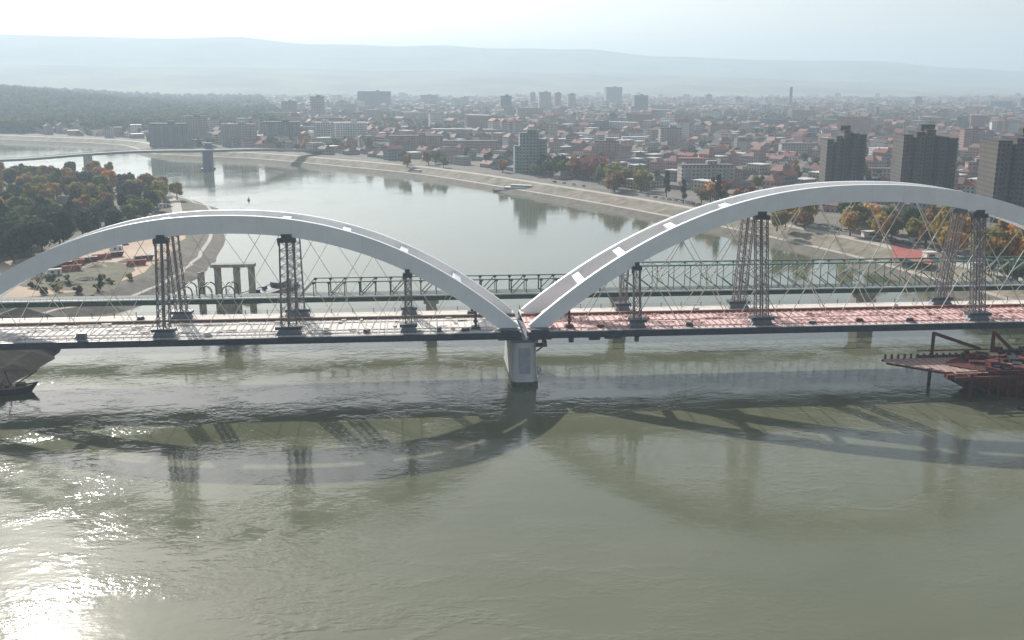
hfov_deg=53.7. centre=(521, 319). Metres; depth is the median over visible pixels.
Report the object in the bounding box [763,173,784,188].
house
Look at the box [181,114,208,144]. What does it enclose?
apartment block
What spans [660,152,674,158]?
house
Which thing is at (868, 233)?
kiosk
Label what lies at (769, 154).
house
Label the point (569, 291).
arch bridge
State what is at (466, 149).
tree
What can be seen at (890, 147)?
house
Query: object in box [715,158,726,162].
house
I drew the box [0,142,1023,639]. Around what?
water
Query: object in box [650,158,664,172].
house
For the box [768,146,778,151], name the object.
house
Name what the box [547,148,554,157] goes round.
house
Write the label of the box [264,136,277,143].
tree
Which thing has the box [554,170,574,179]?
house
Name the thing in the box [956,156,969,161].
house
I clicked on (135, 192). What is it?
tree
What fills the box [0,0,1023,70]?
sky
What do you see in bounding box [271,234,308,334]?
lattice tower
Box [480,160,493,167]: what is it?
house
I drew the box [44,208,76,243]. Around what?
tree
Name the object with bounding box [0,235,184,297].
sand
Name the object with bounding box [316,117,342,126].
apartment block
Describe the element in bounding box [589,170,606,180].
house
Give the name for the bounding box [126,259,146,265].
steel stack
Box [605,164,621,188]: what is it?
tree
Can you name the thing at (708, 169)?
apartment block
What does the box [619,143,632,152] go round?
house
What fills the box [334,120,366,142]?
apartment block
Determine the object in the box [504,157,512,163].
house
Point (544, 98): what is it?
tower block
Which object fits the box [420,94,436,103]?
tower block
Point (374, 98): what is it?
tower block
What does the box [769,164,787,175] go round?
house
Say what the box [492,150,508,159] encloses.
house
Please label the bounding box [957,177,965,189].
house
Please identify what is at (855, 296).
bridge pier
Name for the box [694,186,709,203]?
tree
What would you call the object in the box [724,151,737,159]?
house
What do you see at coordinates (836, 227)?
road
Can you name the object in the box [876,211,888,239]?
tree
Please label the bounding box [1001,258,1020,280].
tree
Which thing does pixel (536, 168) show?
tree
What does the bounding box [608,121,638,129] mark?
apartment block
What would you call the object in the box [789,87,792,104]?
chimney
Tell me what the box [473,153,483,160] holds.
house
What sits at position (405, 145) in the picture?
house
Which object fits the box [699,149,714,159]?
house
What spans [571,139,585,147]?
house
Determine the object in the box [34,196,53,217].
tree
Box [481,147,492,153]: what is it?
house
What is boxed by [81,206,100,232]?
tree
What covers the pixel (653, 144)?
house
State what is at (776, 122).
apartment block
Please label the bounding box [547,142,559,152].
house
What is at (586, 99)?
apartment block
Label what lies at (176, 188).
tree
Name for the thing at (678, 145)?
house
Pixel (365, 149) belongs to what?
house
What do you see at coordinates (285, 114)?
apartment block
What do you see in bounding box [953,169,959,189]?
house
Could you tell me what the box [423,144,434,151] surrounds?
house
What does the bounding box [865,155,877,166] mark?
house
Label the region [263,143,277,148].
house
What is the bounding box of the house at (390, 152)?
[383,145,403,159]
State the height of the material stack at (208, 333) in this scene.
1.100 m
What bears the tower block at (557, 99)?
on the ground at (833, 218)
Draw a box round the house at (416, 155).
[407,151,421,158]
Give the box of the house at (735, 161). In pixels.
[727,158,741,165]
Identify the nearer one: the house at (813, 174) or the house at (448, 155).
the house at (813, 174)
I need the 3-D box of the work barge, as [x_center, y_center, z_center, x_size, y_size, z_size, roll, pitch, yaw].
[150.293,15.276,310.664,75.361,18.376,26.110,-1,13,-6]
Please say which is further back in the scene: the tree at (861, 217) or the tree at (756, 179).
the tree at (756, 179)
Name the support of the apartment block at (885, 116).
on the ground at (833, 218)
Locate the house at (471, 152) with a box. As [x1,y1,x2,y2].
[462,149,477,159]
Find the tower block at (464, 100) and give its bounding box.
[460,96,468,106]
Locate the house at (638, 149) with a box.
[631,147,646,150]
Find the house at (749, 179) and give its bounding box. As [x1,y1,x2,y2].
[747,174,762,186]
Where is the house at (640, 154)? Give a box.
[631,151,646,162]
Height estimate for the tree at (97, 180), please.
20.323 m
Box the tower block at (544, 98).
[538,91,550,108]
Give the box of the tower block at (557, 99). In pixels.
[554,92,560,106]
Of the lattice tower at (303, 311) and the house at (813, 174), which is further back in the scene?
the house at (813, 174)
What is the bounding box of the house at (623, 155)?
[615,150,630,160]
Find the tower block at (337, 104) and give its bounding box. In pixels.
[335,100,347,111]
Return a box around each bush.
[27,281,33,287]
[39,286,47,293]
[47,273,56,281]
[54,285,62,291]
[71,285,82,293]
[92,281,102,290]
[97,274,105,281]
[126,272,132,279]
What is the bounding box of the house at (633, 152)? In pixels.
[630,151,647,154]
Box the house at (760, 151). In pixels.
[750,145,766,161]
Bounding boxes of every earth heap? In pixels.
[49,280,83,286]
[74,276,97,280]
[83,262,106,267]
[117,258,133,262]
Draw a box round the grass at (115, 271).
[19,262,134,290]
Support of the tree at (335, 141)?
on the ground at (833, 218)
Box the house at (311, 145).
[305,142,322,153]
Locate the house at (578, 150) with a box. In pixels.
[573,145,585,155]
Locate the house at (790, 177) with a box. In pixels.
[777,169,798,184]
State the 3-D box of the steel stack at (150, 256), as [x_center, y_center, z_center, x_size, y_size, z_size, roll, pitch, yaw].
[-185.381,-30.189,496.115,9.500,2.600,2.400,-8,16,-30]
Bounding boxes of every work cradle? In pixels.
[588,337,600,339]
[604,337,621,338]
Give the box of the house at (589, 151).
[583,146,596,157]
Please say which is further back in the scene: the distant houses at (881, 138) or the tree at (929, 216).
the distant houses at (881, 138)
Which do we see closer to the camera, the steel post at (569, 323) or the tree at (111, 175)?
the steel post at (569, 323)
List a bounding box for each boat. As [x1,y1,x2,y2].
[0,370,37,395]
[241,278,300,293]
[493,184,531,190]
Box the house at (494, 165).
[491,161,512,169]
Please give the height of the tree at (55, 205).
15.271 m
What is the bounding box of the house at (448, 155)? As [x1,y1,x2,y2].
[440,150,460,162]
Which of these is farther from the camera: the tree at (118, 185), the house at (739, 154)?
the house at (739, 154)
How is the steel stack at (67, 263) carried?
on the grass at (115, 271)
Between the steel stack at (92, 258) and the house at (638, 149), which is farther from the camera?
the house at (638, 149)
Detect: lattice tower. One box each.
[149,235,183,337]
[166,236,196,318]
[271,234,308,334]
[283,239,314,317]
[395,269,422,332]
[396,278,421,314]
[610,270,635,310]
[622,262,649,327]
[724,217,753,308]
[743,211,774,324]
[928,207,967,304]
[958,210,991,320]
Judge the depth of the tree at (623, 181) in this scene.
798.49 m
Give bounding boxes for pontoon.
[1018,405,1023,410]
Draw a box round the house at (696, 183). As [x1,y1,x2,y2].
[692,179,716,190]
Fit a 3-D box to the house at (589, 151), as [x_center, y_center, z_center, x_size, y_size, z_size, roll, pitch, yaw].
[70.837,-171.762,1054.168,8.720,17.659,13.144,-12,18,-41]
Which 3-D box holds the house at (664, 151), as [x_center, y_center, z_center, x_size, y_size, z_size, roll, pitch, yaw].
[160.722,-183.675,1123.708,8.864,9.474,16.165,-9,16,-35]
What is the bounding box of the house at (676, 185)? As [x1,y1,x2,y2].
[669,180,690,189]
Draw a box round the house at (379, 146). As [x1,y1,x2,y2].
[375,142,385,149]
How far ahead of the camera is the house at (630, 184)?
808.97 m
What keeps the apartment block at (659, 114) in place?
on the ground at (833, 218)
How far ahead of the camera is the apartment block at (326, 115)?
1798.78 m
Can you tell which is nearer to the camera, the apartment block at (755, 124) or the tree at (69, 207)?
the tree at (69, 207)
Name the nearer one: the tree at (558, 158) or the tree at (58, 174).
the tree at (58, 174)
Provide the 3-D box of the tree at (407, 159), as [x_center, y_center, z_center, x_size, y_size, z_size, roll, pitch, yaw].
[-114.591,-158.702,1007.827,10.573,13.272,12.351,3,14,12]
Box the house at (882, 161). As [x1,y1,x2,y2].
[873,155,886,166]
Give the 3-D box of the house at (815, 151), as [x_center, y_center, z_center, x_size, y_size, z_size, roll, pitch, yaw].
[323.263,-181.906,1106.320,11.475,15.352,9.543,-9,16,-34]
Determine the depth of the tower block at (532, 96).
2816.92 m
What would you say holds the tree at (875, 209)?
on the ground at (833, 218)
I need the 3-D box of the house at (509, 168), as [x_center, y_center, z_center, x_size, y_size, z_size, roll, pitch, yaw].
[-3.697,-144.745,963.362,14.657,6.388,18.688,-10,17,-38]
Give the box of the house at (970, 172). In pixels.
[959,167,977,177]
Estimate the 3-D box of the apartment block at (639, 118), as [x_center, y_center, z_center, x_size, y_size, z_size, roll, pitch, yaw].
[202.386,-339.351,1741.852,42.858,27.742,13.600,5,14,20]
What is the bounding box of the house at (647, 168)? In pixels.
[627,163,649,170]
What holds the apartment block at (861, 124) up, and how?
on the ground at (833, 218)
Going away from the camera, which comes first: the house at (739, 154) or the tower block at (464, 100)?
the house at (739, 154)
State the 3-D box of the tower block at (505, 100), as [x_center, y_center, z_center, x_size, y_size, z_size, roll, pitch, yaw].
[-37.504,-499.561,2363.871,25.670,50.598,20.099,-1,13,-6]
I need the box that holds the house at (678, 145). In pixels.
[670,141,687,150]
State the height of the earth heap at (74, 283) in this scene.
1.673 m
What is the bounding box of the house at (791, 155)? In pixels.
[782,150,798,159]
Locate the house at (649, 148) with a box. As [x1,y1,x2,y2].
[644,146,659,152]
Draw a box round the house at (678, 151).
[673,148,688,155]
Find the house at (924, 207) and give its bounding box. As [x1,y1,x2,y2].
[910,203,936,213]
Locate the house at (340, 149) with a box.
[337,146,351,153]
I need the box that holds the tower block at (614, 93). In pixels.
[604,86,621,103]
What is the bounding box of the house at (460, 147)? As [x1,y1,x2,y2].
[456,143,467,154]
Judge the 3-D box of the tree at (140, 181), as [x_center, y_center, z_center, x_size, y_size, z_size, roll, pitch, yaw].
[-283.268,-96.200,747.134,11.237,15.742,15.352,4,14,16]
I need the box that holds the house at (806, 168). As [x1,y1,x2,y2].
[802,163,812,172]
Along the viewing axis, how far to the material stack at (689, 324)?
316.07 m
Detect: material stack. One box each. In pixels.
[136,316,144,320]
[202,331,211,335]
[685,322,693,326]
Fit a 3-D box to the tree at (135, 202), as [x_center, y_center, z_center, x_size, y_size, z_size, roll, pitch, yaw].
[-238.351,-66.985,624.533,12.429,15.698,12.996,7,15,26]
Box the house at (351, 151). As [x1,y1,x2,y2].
[343,147,359,154]
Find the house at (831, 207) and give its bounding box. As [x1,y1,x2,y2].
[822,203,839,212]
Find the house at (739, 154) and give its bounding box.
[736,152,743,159]
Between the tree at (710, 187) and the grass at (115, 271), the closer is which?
the grass at (115, 271)
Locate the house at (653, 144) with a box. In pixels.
[644,142,660,147]
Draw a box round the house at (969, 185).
[962,179,976,192]
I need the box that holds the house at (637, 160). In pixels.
[630,158,644,163]
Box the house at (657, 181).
[651,175,669,186]
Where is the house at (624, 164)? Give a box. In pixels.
[611,161,627,167]
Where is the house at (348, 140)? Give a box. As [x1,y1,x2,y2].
[343,137,355,148]
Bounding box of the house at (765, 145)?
[753,141,769,151]
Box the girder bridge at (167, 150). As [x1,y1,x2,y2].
[0,147,337,161]
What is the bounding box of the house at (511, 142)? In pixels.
[508,139,517,149]
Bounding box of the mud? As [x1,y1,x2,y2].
[0,308,11,312]
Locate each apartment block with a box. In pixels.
[148,121,188,146]
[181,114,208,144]
[220,121,256,145]
[262,119,300,139]
[265,112,294,116]
[313,120,333,138]
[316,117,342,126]
[319,115,334,116]
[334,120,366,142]
[339,103,356,111]
[357,106,375,110]
[363,109,380,119]
[387,109,411,111]
[389,133,443,150]
[404,112,427,119]
[428,112,443,126]
[431,128,520,135]
[443,140,496,152]
[464,114,492,115]
[464,116,491,127]
[507,120,524,131]
[516,108,542,117]
[550,138,592,143]
[579,97,588,103]
[594,120,608,129]
[595,138,619,154]
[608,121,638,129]
[621,136,645,140]
[627,114,652,125]
[642,120,654,127]
[647,109,671,119]
[651,105,667,108]
[658,125,681,143]
[674,113,682,121]
[677,160,734,185]
[679,157,708,163]
[701,112,719,117]
[734,137,766,147]
[739,121,758,126]
[760,119,785,125]
[778,143,817,153]
[792,110,813,119]
[820,119,836,125]
[821,130,837,134]
[836,116,871,132]
[867,167,890,177]
[868,103,873,109]
[868,147,887,154]
[881,113,889,119]
[920,117,949,121]
[948,114,963,118]
[958,126,984,146]
[965,158,978,176]
[968,106,988,112]
[970,115,987,126]
[989,101,1012,108]
[989,121,1019,132]
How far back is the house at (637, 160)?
994.48 m
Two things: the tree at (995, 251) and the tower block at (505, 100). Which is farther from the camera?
the tower block at (505, 100)
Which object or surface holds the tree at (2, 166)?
on the ground at (185, 206)
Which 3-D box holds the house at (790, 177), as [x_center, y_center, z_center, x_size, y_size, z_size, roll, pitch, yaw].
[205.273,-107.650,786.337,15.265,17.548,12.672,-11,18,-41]
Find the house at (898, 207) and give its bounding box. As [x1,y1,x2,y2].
[886,202,908,214]
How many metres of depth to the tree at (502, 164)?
942.40 m
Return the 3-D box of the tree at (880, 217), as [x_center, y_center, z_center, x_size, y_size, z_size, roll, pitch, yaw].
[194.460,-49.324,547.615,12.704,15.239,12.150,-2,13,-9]
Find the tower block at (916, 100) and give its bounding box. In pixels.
[912,96,921,104]
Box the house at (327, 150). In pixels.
[316,144,333,154]
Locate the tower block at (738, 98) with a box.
[733,96,742,102]
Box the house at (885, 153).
[872,148,891,166]
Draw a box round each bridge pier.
[82,156,91,168]
[201,143,215,169]
[219,304,236,313]
[424,300,438,310]
[503,316,546,386]
[608,297,628,306]
[851,293,878,302]
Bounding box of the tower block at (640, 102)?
[632,94,647,110]
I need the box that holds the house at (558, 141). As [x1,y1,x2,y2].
[548,138,561,145]
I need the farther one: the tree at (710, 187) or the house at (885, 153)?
the house at (885, 153)
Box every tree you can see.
[0,161,4,171]
[0,180,4,190]
[0,190,12,199]
[0,199,8,216]
[0,229,4,262]
[1,168,17,183]
[1,227,19,263]
[2,211,22,217]
[5,183,15,195]
[5,196,32,207]
[5,219,24,253]
[6,184,22,196]
[6,222,33,257]
[11,215,27,223]
[13,205,29,216]
[14,175,33,183]
[15,178,27,187]
[18,163,26,174]
[20,182,35,197]
[21,215,38,223]
[22,165,38,175]
[23,183,37,202]
[25,218,55,252]
[26,201,36,217]
[31,175,46,185]
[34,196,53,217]
[36,165,52,174]
[36,182,51,195]
[36,204,54,221]
[37,170,48,183]
[39,190,50,198]
[44,182,61,200]
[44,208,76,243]
[46,173,53,180]
[46,187,56,200]
[49,177,62,198]
[51,203,62,209]
[52,169,63,179]
[59,175,78,181]
[59,177,77,195]
[61,167,73,175]
[62,200,76,216]
[63,161,75,170]
[65,171,79,175]
[65,181,83,196]
[67,188,80,200]
[72,194,90,208]
[72,208,95,234]
[75,170,94,182]
[77,187,83,197]
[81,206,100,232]
[82,183,102,197]
[84,160,100,172]
[85,205,102,231]
[90,198,96,203]
[91,175,107,185]
[91,198,115,225]
[93,166,105,174]
[93,192,99,199]
[98,191,116,207]
[99,183,108,192]
[101,169,117,187]
[103,208,124,225]
[104,162,113,170]
[104,184,115,194]
[114,180,122,192]
[116,173,130,182]
[116,191,128,217]
[119,181,143,195]
[120,204,137,219]
[125,189,142,199]
[126,198,143,218]
[127,172,135,179]
[133,179,145,194]
[137,173,155,183]
[139,199,155,216]
[142,190,157,212]
[143,184,153,193]
[151,180,166,193]
[153,190,163,209]
[155,176,168,188]
[155,184,168,201]
[168,182,182,199]
[195,137,202,148]
[205,137,214,142]
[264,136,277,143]
[273,140,282,148]
[300,137,308,149]
[331,138,340,144]
[362,136,372,146]
[398,149,406,163]
[402,154,411,166]
[421,151,434,164]
[432,149,441,163]
[438,156,448,166]
[463,147,468,155]
[483,152,493,159]
[497,159,508,171]
[506,149,512,156]
[530,163,540,176]
[536,160,544,172]
[540,153,551,173]
[541,158,558,176]
[553,154,568,161]
[557,160,569,170]
[565,154,573,171]
[570,155,582,178]
[579,162,594,179]
[590,156,608,166]
[591,159,597,170]
[594,172,603,183]
[595,162,612,178]
[603,160,622,171]
[604,171,623,188]
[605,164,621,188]
[608,170,626,189]
[609,169,622,191]
[621,167,632,179]
[633,168,644,174]
[633,169,653,189]
[633,170,650,191]
[634,164,645,169]
[652,168,660,176]
[664,170,670,196]
[680,179,686,202]
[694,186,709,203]
[703,180,716,202]
[714,174,722,199]
[721,179,731,190]
[721,189,728,198]
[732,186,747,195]
[746,184,756,191]
[751,175,764,189]
[770,210,787,230]
[782,211,794,229]
[785,208,796,224]
[790,159,798,164]
[793,163,800,171]
[793,205,814,227]
[798,209,813,229]
[812,205,819,215]
[837,202,857,213]
[839,206,859,229]
[841,212,857,235]
[851,205,869,227]
[856,211,867,225]
[862,175,879,180]
[864,163,870,175]
[865,204,880,219]
[866,214,876,230]
[871,214,889,240]
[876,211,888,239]
[877,219,893,242]
[878,204,898,216]
[888,214,904,238]
[901,205,921,228]
[905,217,923,236]
[916,220,933,242]
[918,221,932,244]
[921,212,935,239]
[926,204,940,214]
[928,206,950,248]
[937,221,957,254]
[948,229,969,255]
[950,214,970,234]
[968,227,1008,251]
[984,230,1004,255]
[986,229,1019,264]
[986,247,999,276]
[998,220,1010,230]
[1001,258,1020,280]
[1007,224,1019,237]
[1010,236,1023,258]
[1014,227,1023,236]
[1017,265,1023,279]
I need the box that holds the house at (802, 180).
[798,177,816,183]
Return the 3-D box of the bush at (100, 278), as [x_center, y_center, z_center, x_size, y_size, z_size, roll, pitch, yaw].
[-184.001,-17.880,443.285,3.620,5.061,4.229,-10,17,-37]
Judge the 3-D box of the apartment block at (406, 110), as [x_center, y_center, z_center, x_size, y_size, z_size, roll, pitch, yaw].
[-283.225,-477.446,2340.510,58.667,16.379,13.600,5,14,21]
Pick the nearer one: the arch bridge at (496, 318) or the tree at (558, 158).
the arch bridge at (496, 318)
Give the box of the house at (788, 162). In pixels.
[785,159,793,168]
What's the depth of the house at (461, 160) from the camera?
1026.99 m
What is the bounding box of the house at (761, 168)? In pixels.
[747,163,770,174]
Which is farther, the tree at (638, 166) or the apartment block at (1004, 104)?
the apartment block at (1004, 104)
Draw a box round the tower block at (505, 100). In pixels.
[500,94,510,108]
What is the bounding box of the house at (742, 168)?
[736,165,746,170]
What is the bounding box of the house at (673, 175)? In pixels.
[664,169,676,181]
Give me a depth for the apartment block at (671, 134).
1275.17 m
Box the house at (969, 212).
[965,210,984,228]
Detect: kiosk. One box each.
[860,230,888,236]
[908,236,921,242]
[922,251,936,256]
[968,262,981,269]
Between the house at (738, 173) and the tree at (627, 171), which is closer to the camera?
the tree at (627, 171)
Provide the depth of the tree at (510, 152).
1083.22 m
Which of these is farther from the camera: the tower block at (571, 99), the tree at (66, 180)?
the tower block at (571, 99)
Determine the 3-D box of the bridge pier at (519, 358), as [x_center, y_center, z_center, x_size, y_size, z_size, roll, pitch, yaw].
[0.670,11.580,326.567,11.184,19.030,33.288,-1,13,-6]
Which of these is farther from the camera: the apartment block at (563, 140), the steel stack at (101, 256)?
the apartment block at (563, 140)
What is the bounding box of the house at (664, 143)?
[660,140,671,146]
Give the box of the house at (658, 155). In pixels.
[645,153,663,159]
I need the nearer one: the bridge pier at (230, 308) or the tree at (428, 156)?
the bridge pier at (230, 308)
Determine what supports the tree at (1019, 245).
on the ground at (833, 218)
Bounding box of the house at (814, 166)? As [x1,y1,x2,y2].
[811,162,819,170]
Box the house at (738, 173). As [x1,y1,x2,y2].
[734,167,742,179]
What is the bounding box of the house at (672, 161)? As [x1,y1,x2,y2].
[665,155,681,168]
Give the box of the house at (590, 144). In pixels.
[586,143,594,147]
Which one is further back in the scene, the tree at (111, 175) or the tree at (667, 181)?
the tree at (111, 175)
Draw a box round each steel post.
[470,311,480,329]
[564,311,574,327]
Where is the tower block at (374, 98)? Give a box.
[357,90,390,105]
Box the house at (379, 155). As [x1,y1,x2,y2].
[376,152,382,158]
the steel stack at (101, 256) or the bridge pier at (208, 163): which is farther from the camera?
the bridge pier at (208, 163)
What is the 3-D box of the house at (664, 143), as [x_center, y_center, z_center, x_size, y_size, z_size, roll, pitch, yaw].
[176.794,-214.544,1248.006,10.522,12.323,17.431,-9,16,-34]
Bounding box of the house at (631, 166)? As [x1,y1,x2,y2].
[628,164,646,170]
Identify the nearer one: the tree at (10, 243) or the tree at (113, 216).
the tree at (10, 243)
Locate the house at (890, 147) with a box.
[888,144,892,156]
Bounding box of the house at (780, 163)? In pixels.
[768,161,791,174]
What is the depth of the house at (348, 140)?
1207.78 m
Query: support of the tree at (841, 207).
on the ground at (833, 218)
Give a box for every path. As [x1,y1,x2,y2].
[5,135,1022,280]
[5,139,1014,299]
[43,192,212,312]
[145,195,181,260]
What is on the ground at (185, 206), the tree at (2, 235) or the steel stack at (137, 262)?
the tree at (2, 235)
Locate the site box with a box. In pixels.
[76,332,87,340]
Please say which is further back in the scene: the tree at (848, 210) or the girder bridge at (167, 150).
the girder bridge at (167, 150)
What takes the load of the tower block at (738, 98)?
on the ground at (833, 218)
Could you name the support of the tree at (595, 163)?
on the ground at (833, 218)
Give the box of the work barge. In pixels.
[881,331,1023,401]
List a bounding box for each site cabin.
[33,271,45,277]
[47,268,61,274]
[110,245,122,251]
[157,203,166,207]
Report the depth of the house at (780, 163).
924.23 m
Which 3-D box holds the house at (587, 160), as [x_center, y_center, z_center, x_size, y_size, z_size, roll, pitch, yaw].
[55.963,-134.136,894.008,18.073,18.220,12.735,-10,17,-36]
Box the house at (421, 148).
[417,145,430,152]
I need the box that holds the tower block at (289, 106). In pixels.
[281,100,296,112]
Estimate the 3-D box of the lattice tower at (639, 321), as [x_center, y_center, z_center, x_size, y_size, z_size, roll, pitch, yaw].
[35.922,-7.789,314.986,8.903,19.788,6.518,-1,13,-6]
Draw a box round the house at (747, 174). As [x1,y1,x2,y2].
[743,169,758,179]
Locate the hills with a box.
[0,35,1023,108]
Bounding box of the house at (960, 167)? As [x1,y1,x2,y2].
[956,165,964,169]
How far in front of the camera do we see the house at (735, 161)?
1020.67 m
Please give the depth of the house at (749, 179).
835.65 m
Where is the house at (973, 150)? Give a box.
[968,144,980,157]
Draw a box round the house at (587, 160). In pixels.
[575,157,592,178]
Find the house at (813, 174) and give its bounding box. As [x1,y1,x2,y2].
[808,171,818,179]
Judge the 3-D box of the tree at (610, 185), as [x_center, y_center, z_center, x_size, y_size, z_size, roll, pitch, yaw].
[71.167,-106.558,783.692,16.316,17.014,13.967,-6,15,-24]
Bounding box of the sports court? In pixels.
[892,245,934,264]
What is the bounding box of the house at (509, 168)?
[507,165,512,170]
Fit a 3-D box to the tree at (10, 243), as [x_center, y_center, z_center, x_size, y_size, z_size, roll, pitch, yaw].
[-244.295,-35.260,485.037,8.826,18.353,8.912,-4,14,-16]
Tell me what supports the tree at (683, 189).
on the ground at (833, 218)
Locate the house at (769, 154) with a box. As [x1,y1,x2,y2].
[766,152,778,160]
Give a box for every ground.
[0,98,1001,271]
[0,167,197,314]
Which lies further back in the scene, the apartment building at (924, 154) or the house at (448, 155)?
the house at (448, 155)
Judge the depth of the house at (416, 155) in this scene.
1103.32 m
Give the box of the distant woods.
[0,84,1021,167]
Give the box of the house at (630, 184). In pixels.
[626,178,651,188]
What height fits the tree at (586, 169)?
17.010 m
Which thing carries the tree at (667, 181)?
on the ground at (833, 218)
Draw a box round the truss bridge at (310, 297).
[0,256,1023,307]
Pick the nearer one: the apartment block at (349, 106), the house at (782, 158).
the house at (782, 158)
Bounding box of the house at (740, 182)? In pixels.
[730,178,750,187]
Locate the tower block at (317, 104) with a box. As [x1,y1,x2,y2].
[310,95,324,117]
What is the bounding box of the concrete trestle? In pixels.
[197,262,256,311]
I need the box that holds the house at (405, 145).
[394,140,409,151]
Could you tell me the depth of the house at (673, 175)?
866.68 m
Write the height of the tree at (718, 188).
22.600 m
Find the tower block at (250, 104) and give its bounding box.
[240,103,257,106]
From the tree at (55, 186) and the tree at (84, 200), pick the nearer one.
the tree at (84, 200)
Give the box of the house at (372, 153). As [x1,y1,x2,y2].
[367,150,379,156]
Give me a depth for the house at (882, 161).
971.39 m
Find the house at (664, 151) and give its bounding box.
[660,149,672,152]
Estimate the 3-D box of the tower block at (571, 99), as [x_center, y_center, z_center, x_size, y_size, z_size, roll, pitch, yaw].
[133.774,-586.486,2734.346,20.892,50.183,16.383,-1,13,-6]
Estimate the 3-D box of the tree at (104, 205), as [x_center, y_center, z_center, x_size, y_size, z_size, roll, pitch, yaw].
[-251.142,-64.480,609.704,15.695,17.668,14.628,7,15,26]
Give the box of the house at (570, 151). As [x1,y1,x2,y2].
[559,148,573,156]
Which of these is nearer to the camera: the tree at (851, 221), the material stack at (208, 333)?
the material stack at (208, 333)
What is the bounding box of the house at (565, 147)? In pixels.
[560,146,570,150]
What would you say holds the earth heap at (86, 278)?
on the grass at (115, 271)
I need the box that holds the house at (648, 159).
[646,157,661,166]
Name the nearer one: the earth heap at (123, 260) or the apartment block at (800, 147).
the earth heap at (123, 260)
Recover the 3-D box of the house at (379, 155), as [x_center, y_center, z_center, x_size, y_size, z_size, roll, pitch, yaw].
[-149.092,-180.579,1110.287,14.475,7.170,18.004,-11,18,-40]
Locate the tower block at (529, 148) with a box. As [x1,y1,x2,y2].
[513,129,546,172]
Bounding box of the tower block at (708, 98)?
[704,94,711,101]
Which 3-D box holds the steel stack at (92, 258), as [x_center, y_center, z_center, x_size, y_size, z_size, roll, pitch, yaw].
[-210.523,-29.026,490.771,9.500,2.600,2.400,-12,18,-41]
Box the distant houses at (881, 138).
[33,92,1023,156]
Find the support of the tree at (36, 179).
on the ground at (185, 206)
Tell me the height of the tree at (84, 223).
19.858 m
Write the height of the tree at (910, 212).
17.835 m
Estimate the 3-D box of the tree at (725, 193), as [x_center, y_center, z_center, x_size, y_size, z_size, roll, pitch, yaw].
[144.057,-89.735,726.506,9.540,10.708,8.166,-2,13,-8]
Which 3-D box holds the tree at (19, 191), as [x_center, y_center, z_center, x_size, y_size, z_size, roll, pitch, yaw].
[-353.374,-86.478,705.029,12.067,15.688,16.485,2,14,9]
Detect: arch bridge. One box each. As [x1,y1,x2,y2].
[0,210,521,349]
[518,181,1023,339]
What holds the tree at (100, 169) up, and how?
on the ground at (185, 206)
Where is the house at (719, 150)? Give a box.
[710,146,727,154]
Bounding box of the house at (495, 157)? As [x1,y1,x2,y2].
[489,154,502,161]
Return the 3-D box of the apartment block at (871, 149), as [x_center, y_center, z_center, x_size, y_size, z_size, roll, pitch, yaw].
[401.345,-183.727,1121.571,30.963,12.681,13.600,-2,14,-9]
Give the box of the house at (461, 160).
[452,155,470,164]
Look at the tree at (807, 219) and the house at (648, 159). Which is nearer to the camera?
the tree at (807, 219)
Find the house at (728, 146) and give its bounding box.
[718,143,731,150]
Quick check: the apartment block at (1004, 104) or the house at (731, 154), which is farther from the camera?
the apartment block at (1004, 104)
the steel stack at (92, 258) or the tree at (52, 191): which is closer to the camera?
the steel stack at (92, 258)
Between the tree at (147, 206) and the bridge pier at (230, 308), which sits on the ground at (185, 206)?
the tree at (147, 206)
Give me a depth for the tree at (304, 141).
1205.23 m
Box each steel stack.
[59,261,71,267]
[60,264,81,271]
[64,259,84,264]
[78,256,97,262]
[92,253,110,259]
[105,251,123,256]
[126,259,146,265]
[133,254,153,259]
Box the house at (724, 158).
[715,155,727,161]
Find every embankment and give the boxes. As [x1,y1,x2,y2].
[0,135,1023,299]
[0,308,39,365]
[0,313,45,368]
[0,313,60,383]
[28,193,208,312]
[47,193,224,317]
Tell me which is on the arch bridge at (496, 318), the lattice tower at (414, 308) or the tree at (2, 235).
the lattice tower at (414, 308)
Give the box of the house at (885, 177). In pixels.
[880,174,889,181]
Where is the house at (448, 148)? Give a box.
[440,146,455,150]
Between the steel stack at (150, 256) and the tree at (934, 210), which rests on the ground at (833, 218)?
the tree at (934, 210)
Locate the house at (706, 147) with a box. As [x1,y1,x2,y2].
[703,146,718,149]
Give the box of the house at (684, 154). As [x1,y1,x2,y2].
[677,151,698,156]
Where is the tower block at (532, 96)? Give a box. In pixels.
[530,92,535,102]
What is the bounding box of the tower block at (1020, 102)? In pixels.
[1017,98,1023,107]
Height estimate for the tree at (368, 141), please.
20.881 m
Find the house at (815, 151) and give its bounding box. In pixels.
[811,146,820,158]
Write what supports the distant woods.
on the ground at (833, 218)
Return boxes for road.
[74,136,984,259]
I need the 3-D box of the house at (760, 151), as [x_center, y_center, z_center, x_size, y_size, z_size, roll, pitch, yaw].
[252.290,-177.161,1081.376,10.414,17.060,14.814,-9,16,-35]
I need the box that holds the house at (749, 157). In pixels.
[741,151,758,164]
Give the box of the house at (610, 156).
[597,151,615,163]
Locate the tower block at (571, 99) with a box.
[567,93,575,108]
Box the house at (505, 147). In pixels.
[501,144,507,150]
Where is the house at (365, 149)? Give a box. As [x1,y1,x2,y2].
[360,144,376,153]
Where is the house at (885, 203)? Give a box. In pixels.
[876,202,903,204]
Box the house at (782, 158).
[768,154,788,161]

